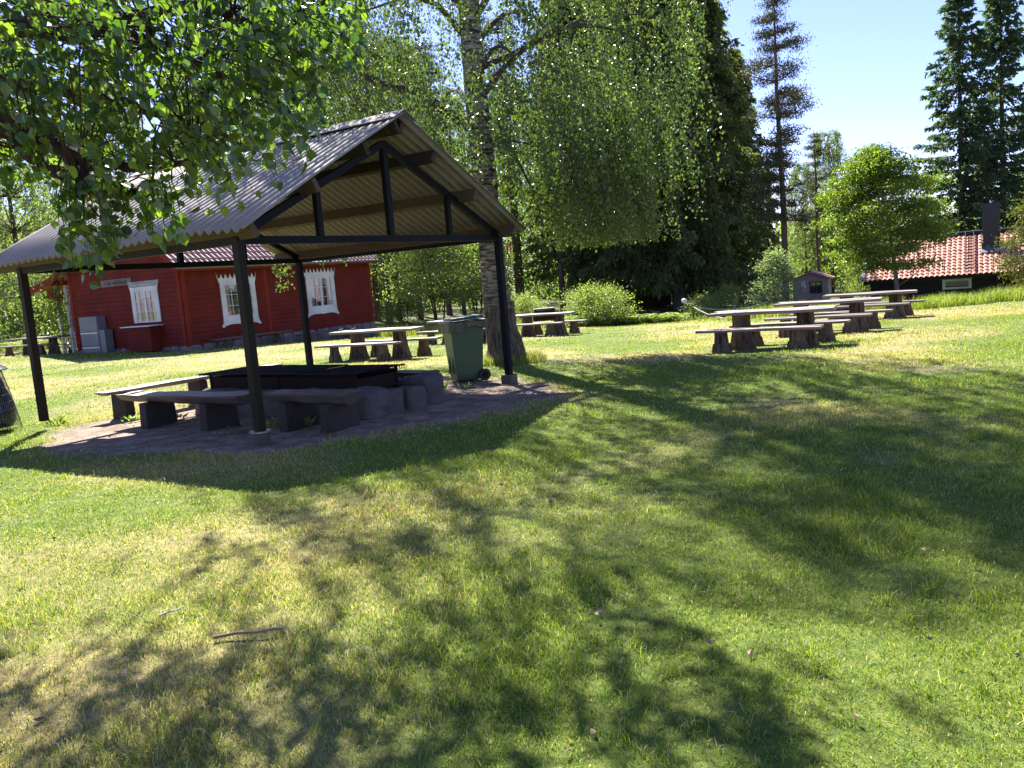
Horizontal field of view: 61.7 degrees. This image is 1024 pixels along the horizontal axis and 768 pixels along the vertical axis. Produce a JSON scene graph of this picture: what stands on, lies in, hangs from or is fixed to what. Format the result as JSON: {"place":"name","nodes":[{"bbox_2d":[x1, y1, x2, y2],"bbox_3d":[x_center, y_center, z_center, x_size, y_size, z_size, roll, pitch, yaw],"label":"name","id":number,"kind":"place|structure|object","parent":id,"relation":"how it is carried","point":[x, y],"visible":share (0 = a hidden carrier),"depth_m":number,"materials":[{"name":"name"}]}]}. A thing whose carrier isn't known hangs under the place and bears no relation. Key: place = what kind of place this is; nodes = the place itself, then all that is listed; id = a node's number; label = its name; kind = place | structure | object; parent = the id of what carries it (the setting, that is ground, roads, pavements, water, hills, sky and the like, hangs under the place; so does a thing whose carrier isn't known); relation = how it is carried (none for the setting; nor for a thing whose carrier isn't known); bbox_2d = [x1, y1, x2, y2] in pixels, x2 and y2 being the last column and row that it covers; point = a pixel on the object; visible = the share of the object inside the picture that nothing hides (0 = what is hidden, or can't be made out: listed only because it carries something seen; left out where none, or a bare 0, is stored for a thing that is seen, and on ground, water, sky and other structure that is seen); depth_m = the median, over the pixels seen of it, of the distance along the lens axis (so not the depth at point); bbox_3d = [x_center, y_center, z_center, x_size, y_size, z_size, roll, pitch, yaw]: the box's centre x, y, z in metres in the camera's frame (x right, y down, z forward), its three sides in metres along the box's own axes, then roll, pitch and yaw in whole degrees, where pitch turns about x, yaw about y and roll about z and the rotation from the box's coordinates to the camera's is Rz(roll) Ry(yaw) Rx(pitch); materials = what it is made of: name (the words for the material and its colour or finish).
{"place":"outdoors","nodes":[
{"label":"outdoors","id":0,"kind":"place"},
{"bbox_2d":[0,312,689,351],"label":"fern bed","id":1,"kind":"object","parent":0,"point":[626,319],"visible":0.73,"depth_m":36.05,"materials":[{"name":"green plant"}]},
{"bbox_2d":[0,281,1023,767],"bbox_3d":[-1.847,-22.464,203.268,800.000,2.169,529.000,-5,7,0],"label":"ground","id":2,"kind":"structure","parent":0,"point":[106,433],"depth_m":4.67,"materials":[{"name":"green plant"}]},
{"bbox_2d":[0,365,22,428],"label":"basket bin","id":3,"kind":"object","parent":2,"relation":"on","point":[9,413],"visible":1,"depth_m":12.30,"materials":[{"name":"black plastic"}]},
{"bbox_2d":[0,163,50,325],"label":"birch tree","id":4,"kind":"object","parent":2,"relation":"on","point":[8,222],"visible":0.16,"depth_m":59.51,"materials":[{"name":"green plant"}]},
{"bbox_2d":[0,343,52,356],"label":"picnic bench","id":5,"kind":"object","parent":2,"relation":"on","point":[9,351],"visible":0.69,"depth_m":35.12,"materials":[{"name":"grey wood"}]},
{"bbox_2d":[0,39,72,327],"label":"birch tree","id":6,"kind":"object","parent":2,"relation":"on","point":[14,230],"visible":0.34,"depth_m":45.23,"materials":[{"name":"green plant"}]},
{"bbox_2d":[6,334,69,355],"bbox_3d":[-19.758,-1.559,35.871,2.642,0.840,0.796,-3,7,15],"label":"picnic table","id":7,"kind":"object","parent":2,"relation":"on","point":[54,347],"visible":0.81,"depth_m":35.58,"materials":[{"name":"grey wood"}]},
{"bbox_2d":[16,154,78,337],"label":"birch tree","id":8,"kind":"object","parent":2,"relation":"on","point":[37,295],"visible":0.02,"depth_m":63.82,"materials":[{"name":"green plant"}]},
{"bbox_2d":[78,316,106,352],"bbox_3d":[-16.819,-1.962,34.455,1.220,1.500,0.405,0,8,32],"label":"metal cabinet","id":9,"kind":"object","parent":2,"relation":"on","point":[91,327],"visible":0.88,"depth_m":34.21,"materials":[{"name":"silver metal"}]},
{"bbox_2d":[99,329,114,352],"bbox_3d":[-16.070,-1.687,34.008,0.360,0.962,0.380,0,8,32],"label":"narrow cabinet","id":10,"kind":"object","parent":2,"relation":"on","point":[107,340],"visible":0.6,"depth_m":33.87,"materials":[{"name":"grey metal"}]},
{"bbox_2d":[80,82,151,202],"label":"birch tree","id":11,"kind":"object","parent":2,"relation":"on","point":[121,145],"visible":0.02,"depth_m":61.15,"materials":[{"name":"green plant"}]},
{"bbox_2d":[116,391,249,430],"bbox_3d":[-4.365,0.356,11.465,2.553,0.494,0.505,0,8,33],"label":"log bench","id":12,"kind":"object","parent":2,"relation":"on","point":[218,410],"visible":0.81,"depth_m":11.22,"materials":[{"name":"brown wood"}]},
{"bbox_2d":[94,363,281,418],"bbox_3d":[-5.158,0.111,14.087,0.380,0.493,3.407,0,8,33],"label":"log bench","id":13,"kind":"object","parent":2,"relation":"on","point":[120,408],"visible":0.42,"depth_m":13.02,"materials":[{"name":"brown wood"}]},
{"bbox_2d":[161,73,220,158],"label":"birch tree","id":14,"kind":"object","parent":2,"relation":"on","point":[172,149],"depth_m":62.73,"materials":[{"name":"green plant"}]},
{"bbox_2d":[30,179,383,353],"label":"red house","id":15,"kind":"structure","parent":2,"relation":"on","point":[181,309],"depth_m":34.10,"materials":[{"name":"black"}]},
{"bbox_2d":[46,290,61,302],"bbox_3d":[-19.049,-3.650,35.632,0.814,0.570,0.031,-3,7,17],"label":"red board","id":16,"kind":"object","parent":15,"relation":"hanging from","point":[57,297],"visible":0.6,"depth_m":35.60,"materials":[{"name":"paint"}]},
{"bbox_2d":[33,279,79,346],"bbox_3d":[-18.722,-2.945,35.854,2.148,2.932,1.973,-5,7,0],"label":"climbing vine","id":17,"kind":"object","parent":15,"relation":"attached to","point":[59,308],"visible":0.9,"depth_m":35.56,"materials":[{"name":"green plant"}]},
{"bbox_2d":[100,277,130,287],"bbox_3d":[-15.528,-3.970,33.557,1.950,0.270,0.038,0,8,32],"label":"cafe sign","id":18,"kind":"object","parent":15,"relation":"attached to","point":[114,282],"visible":1,"depth_m":33.55,"materials":[{"name":"white wood"}]},
{"bbox_2d":[127,279,161,322],"bbox_3d":[-14.038,-3.147,32.784,1.850,1.581,0.050,0,8,32],"label":"window","id":19,"kind":"structure","parent":15,"relation":"in","point":[140,290],"depth_m":32.77,"materials":[{"name":"white paint"}]},
{"bbox_2d":[216,272,260,327],"bbox_3d":[-10.802,-3.345,33.911,0.050,2.110,1.980,0,8,32],"label":"window","id":20,"kind":"structure","parent":15,"relation":"in","point":[230,316],"depth_m":33.61,"materials":[{"name":"white paint"}]},
{"bbox_2d":[304,267,338,316],"bbox_3d":[-8.414,-4.063,37.778,0.050,2.120,1.980,0,8,32],"label":"window","id":21,"kind":"structure","parent":15,"relation":"in","point":[324,280],"depth_m":37.76,"materials":[{"name":"white paint"}]},
{"bbox_2d":[0,0,416,289],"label":"foreground birch","id":22,"kind":"object","parent":2,"relation":"on","point":[82,150],"visible":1,"depth_m":3.86,"materials":[{"name":"green plant"}]},
{"bbox_2d":[213,627,282,638],"bbox_3d":[-1.259,1.187,4.087,0.329,0.030,0.033,-5,7,-2],"label":"dry stick","id":23,"kind":"object","parent":2,"relation":"on","point":[243,632],"visible":1,"depth_m":4.08,"materials":[{"name":"grey wood"}]},
{"bbox_2d":[210,330,292,347],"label":"wall bench","id":24,"kind":"object","parent":2,"relation":"on","point":[227,341],"depth_m":33.93,"materials":[{"name":"grey wood"}]},
{"bbox_2d":[43,382,475,444],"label":"weeds","id":25,"kind":"object","parent":2,"relation":"on","point":[130,417],"visible":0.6,"depth_m":12.34,"materials":[{"name":"green plant"}]},
{"bbox_2d":[0,109,525,444],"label":"barbecue shelter","id":26,"kind":"object","parent":2,"relation":"on","point":[370,185],"visible":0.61,"depth_m":12.10,"materials":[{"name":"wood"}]},
{"bbox_2d":[506,237,512,271],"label":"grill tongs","id":27,"kind":"object","parent":26,"relation":"hanging from","point":[510,250],"visible":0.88,"depth_m":13.84,"materials":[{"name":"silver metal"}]},
{"bbox_2d":[226,6,318,146],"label":"birch tree","id":28,"kind":"object","parent":2,"relation":"on","point":[279,76],"visible":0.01,"depth_m":55.18,"materials":[{"name":"green plant"}]},
{"bbox_2d":[61,377,560,455],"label":"leaf litter","id":29,"kind":"object","parent":2,"relation":"on","point":[314,425],"visible":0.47,"depth_m":10.70,"materials":[{"name":"brown plant"}]},
{"bbox_2d":[263,389,362,432],"bbox_3d":[-2.432,0.319,10.513,1.382,0.484,0.528,0,8,33],"label":"log bench","id":30,"kind":"object","parent":2,"relation":"on","point":[338,409],"visible":0.96,"depth_m":10.37,"materials":[{"name":"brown wood"}]},
{"bbox_2d":[195,363,444,419],"bbox_3d":[-2.942,0.145,12.507,3.859,0.780,1.760,0,8,33],"label":"fire pit","id":31,"kind":"object","parent":2,"relation":"on","point":[385,389],"visible":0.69,"depth_m":11.84,"materials":[{"name":"stone"}]},
{"bbox_2d":[295,327,361,340],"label":"wall bench","id":32,"kind":"object","parent":2,"relation":"on","point":[312,336],"depth_m":37.12,"materials":[{"name":"grey wood"}]},
{"bbox_2d":[330,45,380,320],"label":"pine tree","id":33,"kind":"object","parent":2,"relation":"on","point":[375,297],"visible":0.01,"depth_m":61.43,"materials":[{"name":"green plant"}]},
{"bbox_2d":[314,341,402,361],"bbox_3d":[-3.834,-0.754,21.422,2.460,0.529,0.364,-1,8,27],"label":"picnic bench","id":34,"kind":"object","parent":2,"relation":"on","point":[383,353],"visible":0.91,"depth_m":21.15,"materials":[{"name":"grey wood"}]},
{"bbox_2d":[336,8,392,323],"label":"pine tree","id":35,"kind":"object","parent":2,"relation":"on","point":[384,272],"visible":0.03,"depth_m":54.59,"materials":[{"name":"green plant"}]},
{"bbox_2d":[318,55,412,294],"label":"birch tree","id":36,"kind":"object","parent":2,"relation":"on","point":[324,103],"visible":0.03,"depth_m":58.51,"materials":[{"name":"green plant"}]},
{"bbox_2d":[329,326,423,359],"bbox_3d":[-3.434,-0.994,22.007,2.535,0.839,0.796,-1,8,27],"label":"picnic table","id":37,"kind":"object","parent":2,"relation":"on","point":[400,350],"visible":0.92,"depth_m":21.68,"materials":[{"name":"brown wood"}]},
{"bbox_2d":[359,41,401,320],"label":"pine tree","id":38,"kind":"object","parent":2,"relation":"on","point":[395,276],"visible":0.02,"depth_m":59.33,"materials":[{"name":"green plant"}]},
{"bbox_2d":[365,336,441,356],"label":"picnic bench","id":39,"kind":"object","parent":2,"relation":"on","point":[424,349],"visible":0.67,"depth_m":22.22,"materials":[{"name":"grey wood"}]},
{"bbox_2d":[377,288,433,326],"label":"bush","id":40,"kind":"object","parent":2,"relation":"on","point":[393,314],"visible":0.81,"depth_m":49.59,"materials":[{"name":"green plant"}]},
{"bbox_2d":[369,33,452,319],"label":"birch tree","id":41,"kind":"object","parent":2,"relation":"on","point":[400,95],"visible":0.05,"depth_m":57.19,"materials":[{"name":"green plant"}]},
{"bbox_2d":[397,370,439,377],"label":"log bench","id":42,"kind":"object","parent":2,"relation":"on","point":[402,373],"visible":0.13,"depth_m":12.56,"materials":[{"name":"grey wood"}]},
{"bbox_2d":[371,243,481,325],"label":"light maple","id":43,"kind":"object","parent":2,"relation":"on","point":[439,264],"visible":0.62,"depth_m":43.91,"materials":[{"name":"green plant"}]},
{"bbox_2d":[414,36,454,315],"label":"pine tree","id":44,"kind":"object","parent":2,"relation":"on","point":[449,309],"visible":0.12,"depth_m":61.66,"materials":[{"name":"green plant"}]},
{"bbox_2d":[416,328,485,344],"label":"picnic bench","id":45,"kind":"object","parent":2,"relation":"on","point":[431,334],"visible":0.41,"depth_m":27.10,"materials":[{"name":"grey wood"}]},
{"bbox_2d":[426,318,485,343],"bbox_3d":[-1.510,-1.674,27.488,2.436,0.840,0.797,-1,8,27],"label":"picnic table","id":46,"kind":"object","parent":2,"relation":"on","point":[484,331],"visible":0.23,"depth_m":27.42,"materials":[{"name":"grey wood"}]},
{"bbox_2d":[181,0,732,365],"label":"weeping birch","id":47,"kind":"object","parent":2,"relation":"on","point":[589,191],"visible":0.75,"depth_m":15.88,"materials":[{"name":"green plant"}]},
{"bbox_2d":[419,87,508,314],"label":"birch tree","id":48,"kind":"object","parent":2,"relation":"on","point":[464,312],"visible":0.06,"depth_m":61.22,"materials":[{"name":"green plant"}]},
{"bbox_2d":[438,314,490,380],"bbox_3d":[-0.831,-0.618,14.877,0.762,1.133,0.687,-7,7,-20],"label":"wheeled bin","id":49,"kind":"object","parent":2,"relation":"on","point":[463,338],"visible":1,"depth_m":14.65,"materials":[{"name":"green plastic"}]},
{"bbox_2d":[429,243,520,313],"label":"light maple","id":50,"kind":"object","parent":2,"relation":"on","point":[479,286],"visible":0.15,"depth_m":51.24,"materials":[{"name":"green plant"}]},
{"bbox_2d":[481,10,531,299],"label":"pine tree","id":51,"kind":"object","parent":2,"relation":"on","point":[515,241],"visible":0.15,"depth_m":63.86,"materials":[{"name":"green plant"}]},
{"bbox_2d":[0,366,1020,763],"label":"fallen leaves","id":52,"kind":"object","parent":2,"relation":"on","point":[708,640],"visible":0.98,"depth_m":3.90,"materials":[{"name":"brown plant"}]},
{"bbox_2d":[0,143,1021,340],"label":"distant wood","id":53,"kind":"object","parent":2,"relation":"on","point":[9,329],"visible":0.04,"depth_m":76.92,"materials":[{"name":"green plant"}]},
{"bbox_2d":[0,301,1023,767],"bbox_3d":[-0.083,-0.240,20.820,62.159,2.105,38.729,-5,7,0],"label":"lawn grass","id":54,"kind":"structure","parent":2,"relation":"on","point":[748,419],"depth_m":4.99,"materials":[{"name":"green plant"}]},
{"bbox_2d":[1,282,1023,349],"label":"tall grass","id":55,"kind":"structure","parent":2,"relation":"on","point":[986,296],"depth_m":28.96,"materials":[{"name":"green plant"}]},
{"bbox_2d":[489,73,556,307],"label":"birch tree","id":56,"kind":"object","parent":2,"relation":"on","point":[519,242],"visible":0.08,"depth_m":65.71,"materials":[{"name":"green plant"}]},
{"bbox_2d":[510,291,550,323],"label":"bush","id":57,"kind":"object","parent":2,"relation":"on","point":[526,302],"visible":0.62,"depth_m":41.58,"materials":[{"name":"green plant"}]},
{"bbox_2d":[509,24,570,311],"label":"pine tree","id":58,"kind":"object","parent":2,"relation":"on","point":[561,276],"visible":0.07,"depth_m":57.05,"materials":[{"name":"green plant"}]},
{"bbox_2d":[517,321,563,336],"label":"picnic bench","id":59,"kind":"object","parent":2,"relation":"on","point":[550,330],"visible":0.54,"depth_m":28.49,"materials":[{"name":"grey wood"}]},
{"bbox_2d":[516,311,575,335],"bbox_3d":[1.063,-2.014,29.482,2.394,0.840,0.800,-1,8,27],"label":"picnic table","id":60,"kind":"object","parent":2,"relation":"on","point":[560,329],"visible":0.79,"depth_m":29.19,"materials":[{"name":"grey wood"}]},
{"bbox_2d":[533,319,587,334],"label":"picnic bench","id":61,"kind":"object","parent":2,"relation":"on","point":[574,328],"visible":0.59,"depth_m":29.73,"materials":[{"name":"grey wood"}]},
{"bbox_2d":[517,0,632,309],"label":"spruce tree","id":62,"kind":"object","parent":2,"relation":"on","point":[572,268],"visible":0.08,"depth_m":58.23,"materials":[{"name":"green plant"}]},
{"bbox_2d":[556,279,621,323],"bbox_3d":[3.301,-3.302,36.837,2.974,2.502,3.342,-2,8,24],"label":"bush","id":63,"kind":"object","parent":2,"relation":"on","point":[588,293],"visible":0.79,"depth_m":36.47,"materials":[{"name":"green plant"}]},
{"bbox_2d":[576,280,642,326],"bbox_3d":[4.107,-3.268,36.866,3.156,2.363,2.809,-9,8,-33],"label":"bush","id":64,"kind":"object","parent":2,"relation":"on","point":[615,296],"visible":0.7,"depth_m":36.58,"materials":[{"name":"green plant"}]},
{"bbox_2d":[561,0,679,311],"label":"spruce tree","id":65,"kind":"object","parent":2,"relation":"on","point":[600,271],"visible":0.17,"depth_m":54.48,"materials":[{"name":"green plant"}]},
{"bbox_2d":[614,277,653,307],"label":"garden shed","id":66,"kind":"structure","parent":2,"relation":"on","point":[648,301],"depth_m":61.73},
{"bbox_2d":[589,0,702,298],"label":"spruce tree","id":67,"kind":"object","parent":2,"relation":"on","point":[614,283],"visible":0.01,"depth_m":63.51,"materials":[{"name":"green plant"}]},
{"bbox_2d":[654,293,671,305],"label":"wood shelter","id":68,"kind":"object","parent":2,"relation":"on","point":[664,300],"visible":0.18,"depth_m":63.34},
{"bbox_2d":[600,0,760,311],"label":"spruce tree","id":69,"kind":"object","parent":2,"relation":"on","point":[685,258],"visible":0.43,"depth_m":53.65,"materials":[{"name":"green plant"}]},
{"bbox_2d":[678,293,727,319],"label":"bush","id":70,"kind":"object","parent":2,"relation":"on","point":[701,305],"visible":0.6,"depth_m":40.73,"materials":[{"name":"green plant"}]},
{"bbox_2d":[643,0,780,306],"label":"spruce tree","id":71,"kind":"object","parent":2,"relation":"on","point":[730,98],"visible":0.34,"depth_m":57.19,"materials":[{"name":"green plant"}]},
{"bbox_2d":[696,278,756,317],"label":"bush","id":72,"kind":"object","parent":2,"relation":"on","point":[723,296],"visible":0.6,"depth_m":43.61,"materials":[{"name":"green plant"}]},
{"bbox_2d":[713,48,793,303],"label":"spruce tree","id":73,"kind":"object","parent":2,"relation":"on","point":[744,141],"visible":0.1,"depth_m":63.47,"materials":[{"name":"green plant"}]},
{"bbox_2d":[695,324,823,352],"bbox_3d":[4.747,-0.823,16.501,2.386,0.529,0.370,-1,8,31],"label":"picnic bench","id":74,"kind":"object","parent":2,"relation":"on","point":[796,341],"visible":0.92,"depth_m":16.29,"materials":[{"name":"grey wood"}]},
{"bbox_2d":[722,0,822,301],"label":"pine tree","id":75,"kind":"object","parent":2,"relation":"on","point":[777,155],"visible":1,"depth_m":42.59,"materials":[{"name":"green plant"}]},
{"bbox_2d":[707,305,837,349],"bbox_3d":[5.191,-1.069,17.049,2.456,0.840,0.798,-1,8,31],"label":"picnic table","id":76,"kind":"object","parent":2,"relation":"on","point":[745,340],"visible":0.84,"depth_m":16.94,"materials":[{"name":"grey wood"}]},
{"bbox_2d":[742,246,805,308],"bbox_3d":[11.637,-4.207,37.878,2.941,3.815,2.707,-6,7,-10],"label":"bush","id":77,"kind":"object","parent":2,"relation":"on","point":[773,265],"visible":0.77,"depth_m":37.58,"materials":[{"name":"green plant"}]},
{"bbox_2d":[729,319,850,345],"bbox_3d":[5.704,-1.011,17.633,2.379,0.529,0.366,-1,8,31],"label":"picnic bench","id":78,"kind":"object","parent":2,"relation":"on","point":[826,334],"visible":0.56,"depth_m":17.23,"materials":[{"name":"grey wood"}]},
{"bbox_2d":[780,161,837,277],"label":"birch tree","id":79,"kind":"object","parent":2,"relation":"on","point":[795,180],"visible":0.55,"depth_m":72.35,"materials":[{"name":"green plant"}]},
{"bbox_2d":[789,270,834,300],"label":"garden shed","id":80,"kind":"structure","parent":2,"relation":"on","point":[817,284],"depth_m":57.81,"materials":[{"name":"grey wood"}]},
{"bbox_2d":[810,281,821,293],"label":"window","id":81,"kind":"structure","parent":80,"relation":"in","point":[819,283],"depth_m":57.65,"materials":[{"name":"black glass"}]},
{"bbox_2d":[791,130,833,271],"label":"pine tree","id":82,"kind":"object","parent":2,"relation":"on","point":[815,186],"visible":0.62,"depth_m":62.75,"materials":[{"name":"green plant"}]},
{"bbox_2d":[764,313,872,336],"bbox_3d":[6.955,-1.293,19.482,2.311,0.528,0.394,-1,8,31],"label":"picnic bench","id":83,"kind":"object","parent":2,"relation":"on","point":[851,326],"visible":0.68,"depth_m":19.10,"materials":[{"name":"grey wood"}]},
{"bbox_2d":[792,127,858,292],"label":"birch tree","id":84,"kind":"object","parent":2,"relation":"on","point":[834,154],"visible":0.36,"depth_m":72.12,"materials":[{"name":"green plant"}]},
{"bbox_2d":[773,297,882,330],"bbox_3d":[7.399,-1.540,20.034,2.394,0.840,0.801,-1,8,31],"label":"picnic table","id":85,"kind":"object","parent":2,"relation":"on","point":[856,305],"visible":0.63,"depth_m":19.59,"materials":[{"name":"grey wood"}]},
{"bbox_2d":[789,309,892,331],"bbox_3d":[7.916,-1.483,20.626,2.316,0.529,0.378,-1,8,31],"label":"picnic bench","id":86,"kind":"object","parent":2,"relation":"on","point":[873,321],"visible":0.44,"depth_m":20.16,"materials":[{"name":"grey wood"}]},
{"bbox_2d":[828,262,870,298],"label":"bush","id":87,"kind":"object","parent":2,"relation":"on","point":[854,287],"visible":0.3,"depth_m":56.14,"materials":[{"name":"green plant"}]},
{"bbox_2d":[828,302,909,319],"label":"picnic bench","id":88,"kind":"object","parent":2,"relation":"on","point":[893,314],"visible":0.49,"depth_m":23.32,"materials":[{"name":"grey wood"}]},
{"bbox_2d":[822,290,917,318],"bbox_3d":[10.162,-2.182,24.321,2.496,0.840,0.800,-1,8,31],"label":"picnic table","id":89,"kind":"object","parent":2,"relation":"on","point":[895,296],"visible":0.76,"depth_m":23.88,"materials":[{"name":"grey wood"}]},
{"bbox_2d":[835,299,924,315],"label":"picnic bench","id":90,"kind":"object","parent":2,"relation":"on","point":[908,310],"visible":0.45,"depth_m":24.43,"materials":[{"name":"grey wood"}]},
{"bbox_2d":[804,141,975,290],"bbox_3d":[15.535,-6.354,35.905,6.553,7.407,6.582,-5,7,0],"label":"rowan tree","id":91,"kind":"object","parent":2,"relation":"on","point":[876,170],"visible":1,"depth_m":34.68,"materials":[{"name":"green plant"}]},
{"bbox_2d":[861,202,1023,302],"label":"black cottage","id":92,"kind":"structure","parent":2,"relation":"on","point":[969,266],"depth_m":38.93,"materials":[{"name":"tile"}]},
{"bbox_2d":[942,278,971,289],"bbox_3d":[19.899,-4.499,38.317,1.240,0.485,0.080,-1,8,29],"label":"window","id":93,"kind":"structure","parent":92,"relation":"in","point":[962,283],"depth_m":38.33,"materials":[{"name":"beige paint"}]},
{"bbox_2d":[898,0,1023,236],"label":"spruce tree","id":94,"kind":"object","parent":2,"relation":"on","point":[973,150],"visible":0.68,"depth_m":62.64,"materials":[{"name":"green plant"}]},
{"bbox_2d":[942,0,1023,230],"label":"spruce tree","id":95,"kind":"object","parent":2,"relation":"on","point":[1012,41],"visible":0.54,"depth_m":62.63,"materials":[{"name":"green plant"}]},
{"bbox_2d":[986,185,1023,288],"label":"golden juniper","id":96,"kind":"object","parent":2,"relation":"on","point":[1007,265],"visible":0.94,"depth_m":34.08,"materials":[{"name":"plant"}]},
{"bbox_2d":[1006,82,1023,225],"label":"spruce tree","id":97,"kind":"object","parent":2,"relation":"on","point":[1022,164],"visible":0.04,"depth_m":66.60,"materials":[{"name":"green plant"}]},
{"bbox_3d":[10.947,-3.131,36.501,0.060,0.841,0.060,-5,7,0],"label":"rope stake","id":98,"kind":"object","parent":2,"relation":"on","visible":0},
{"bbox_2d":[694,302,767,309],"bbox_3d":[9.424,-3.340,36.964,3.172,0.260,0.036,-2,7,18],"label":"rope","id":99,"kind":"object","parent":98,"relation":"attached to","point":[731,309],"visible":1,"depth_m":36.98,"materials":[{"name":"grey"}]},
{"bbox_2d":[0,0,1023,283],"label":"sky","id":100,"kind":"structure","parent":0,"point":[870,60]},
{"bbox_2d":[483,349,547,366],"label":"grass tuft","id":101,"kind":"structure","parent":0,"point":[534,357],"depth_m":17.61,"materials":[{"name":"green plant"}]},
{"bbox_2d":[532,307,555,321],"bbox_3d":[1.268,-2.501,33.458,0.840,0.925,0.480,-6,7,-10],"label":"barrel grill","id":102,"kind":"object","parent":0,"point":[544,310],"visible":0.73,"depth_m":33.26,"materials":[{"name":"metal"}]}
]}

